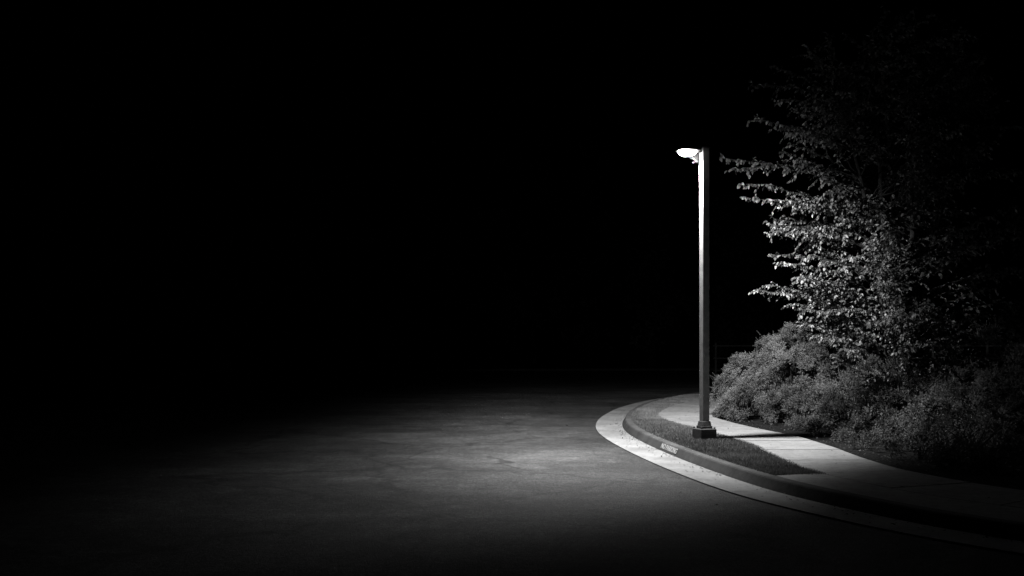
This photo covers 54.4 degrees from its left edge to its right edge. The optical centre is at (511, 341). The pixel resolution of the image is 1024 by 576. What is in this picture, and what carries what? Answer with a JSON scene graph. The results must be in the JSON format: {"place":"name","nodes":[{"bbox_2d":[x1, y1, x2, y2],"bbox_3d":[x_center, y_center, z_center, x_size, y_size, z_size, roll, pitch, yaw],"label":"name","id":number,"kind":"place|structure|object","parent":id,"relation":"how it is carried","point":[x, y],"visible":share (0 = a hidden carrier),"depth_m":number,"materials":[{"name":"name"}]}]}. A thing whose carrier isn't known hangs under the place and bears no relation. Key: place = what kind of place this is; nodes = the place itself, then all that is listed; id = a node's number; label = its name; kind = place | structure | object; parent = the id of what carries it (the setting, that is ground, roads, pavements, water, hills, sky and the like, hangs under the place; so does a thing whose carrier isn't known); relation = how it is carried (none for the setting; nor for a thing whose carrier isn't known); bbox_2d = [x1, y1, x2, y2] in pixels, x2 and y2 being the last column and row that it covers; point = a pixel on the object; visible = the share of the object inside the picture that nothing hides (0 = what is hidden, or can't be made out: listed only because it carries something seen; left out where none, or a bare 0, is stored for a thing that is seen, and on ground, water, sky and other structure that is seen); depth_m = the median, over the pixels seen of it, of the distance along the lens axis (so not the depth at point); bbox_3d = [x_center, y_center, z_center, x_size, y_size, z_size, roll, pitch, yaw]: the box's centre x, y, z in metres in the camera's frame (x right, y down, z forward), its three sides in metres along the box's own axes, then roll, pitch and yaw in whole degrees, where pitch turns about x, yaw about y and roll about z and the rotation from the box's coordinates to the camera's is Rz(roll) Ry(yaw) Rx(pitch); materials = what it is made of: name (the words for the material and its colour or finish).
{"place":"outdoors","nodes":[
{"label":"outdoors","id":0,"kind":"place"},
{"bbox_2d":[0,371,1023,575],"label":"road","id":1,"kind":"structure","parent":0,"point":[474,473],"depth_m":12.10,"materials":[{"name":"grey asphalt"}]},
{"bbox_2d":[0,368,1023,371],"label":"distant kerb","id":2,"kind":"structure","parent":1,"relation":"on","point":[302,370],"depth_m":59.06,"materials":[{"name":"concrete"}]},
{"bbox_2d":[566,388,1023,562],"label":"leaf litter","id":3,"kind":"object","parent":1,"relation":"on","point":[835,463],"visible":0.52,"depth_m":13.35,"materials":[{"name":"plant"}]},
{"bbox_2d":[596,398,1023,555],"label":"gutter","id":4,"kind":"object","parent":1,"relation":"on","point":[651,454],"visible":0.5,"depth_m":11.26,"materials":[{"name":"concrete"}]},
{"bbox_2d":[622,383,1023,540],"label":"kerb","id":5,"kind":"structure","parent":1,"relation":"on","point":[989,526],"depth_m":10.86,"materials":[{"name":"concrete"}]},
{"bbox_2d":[713,342,1023,381],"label":"rail fence","id":6,"kind":"object","parent":1,"relation":"on","point":[716,346],"visible":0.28,"depth_m":44.05,"materials":[{"name":"metal"}]},
{"bbox_2d":[0,343,1023,359],"bbox_3d":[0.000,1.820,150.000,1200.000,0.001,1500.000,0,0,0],"label":"ground","id":7,"kind":"structure","parent":0,"point":[351,350],"depth_m":178.23,"materials":[{"name":"soil"}]},
{"bbox_2d":[0,0,1023,342],"label":"sky","id":8,"kind":"structure","parent":0,"point":[269,99],"materials":[{"name":"black"}]},
{"bbox_2d":[658,386,1023,521],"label":"sidewalk","id":9,"kind":"structure","parent":0,"point":[849,472],"depth_m":12.04,"materials":[{"name":"concrete"}]},
{"bbox_2d":[698,383,1023,505],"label":"planting ground","id":10,"kind":"structure","parent":0,"point":[1012,480],"depth_m":15.59,"materials":[{"name":"soil"}]},
{"bbox_2d":[676,145,716,439],"bbox_3d":[3.125,-0.812,16.945,0.648,5.023,0.310,0,0,-19],"label":"street lamp","id":11,"kind":"object","parent":10,"relation":"on","point":[704,429],"visible":0.98,"depth_m":16.94,"materials":[{"name":"painted metal"},{"name":"concrete"},{"name":"glass"}]},
{"bbox_2d":[630,393,826,475],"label":"grass","id":12,"kind":"structure","parent":10,"relation":"on","point":[725,447],"depth_m":16.05,"materials":[{"name":"plant"}]},
{"bbox_2d":[709,321,879,426],"bbox_3d":[5.816,0.709,21.866,3.660,2.368,4.456,0,0,-38],"label":"juniper bush","id":13,"kind":"object","parent":10,"relation":"on","point":[773,404],"visible":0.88,"depth_m":21.10,"materials":[{"name":"grey plant"}]},
{"bbox_2d":[719,6,1023,418],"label":"broadleaf tree","id":14,"kind":"object","parent":10,"relation":"on","point":[896,334],"visible":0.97,"depth_m":20.40,"materials":[{"name":"grey plant"}]},
{"bbox_2d":[785,302,1023,474],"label":"juniper bush","id":15,"kind":"object","parent":10,"relation":"on","point":[921,437],"visible":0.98,"depth_m":17.11,"materials":[{"name":"grey plant"}]}
]}

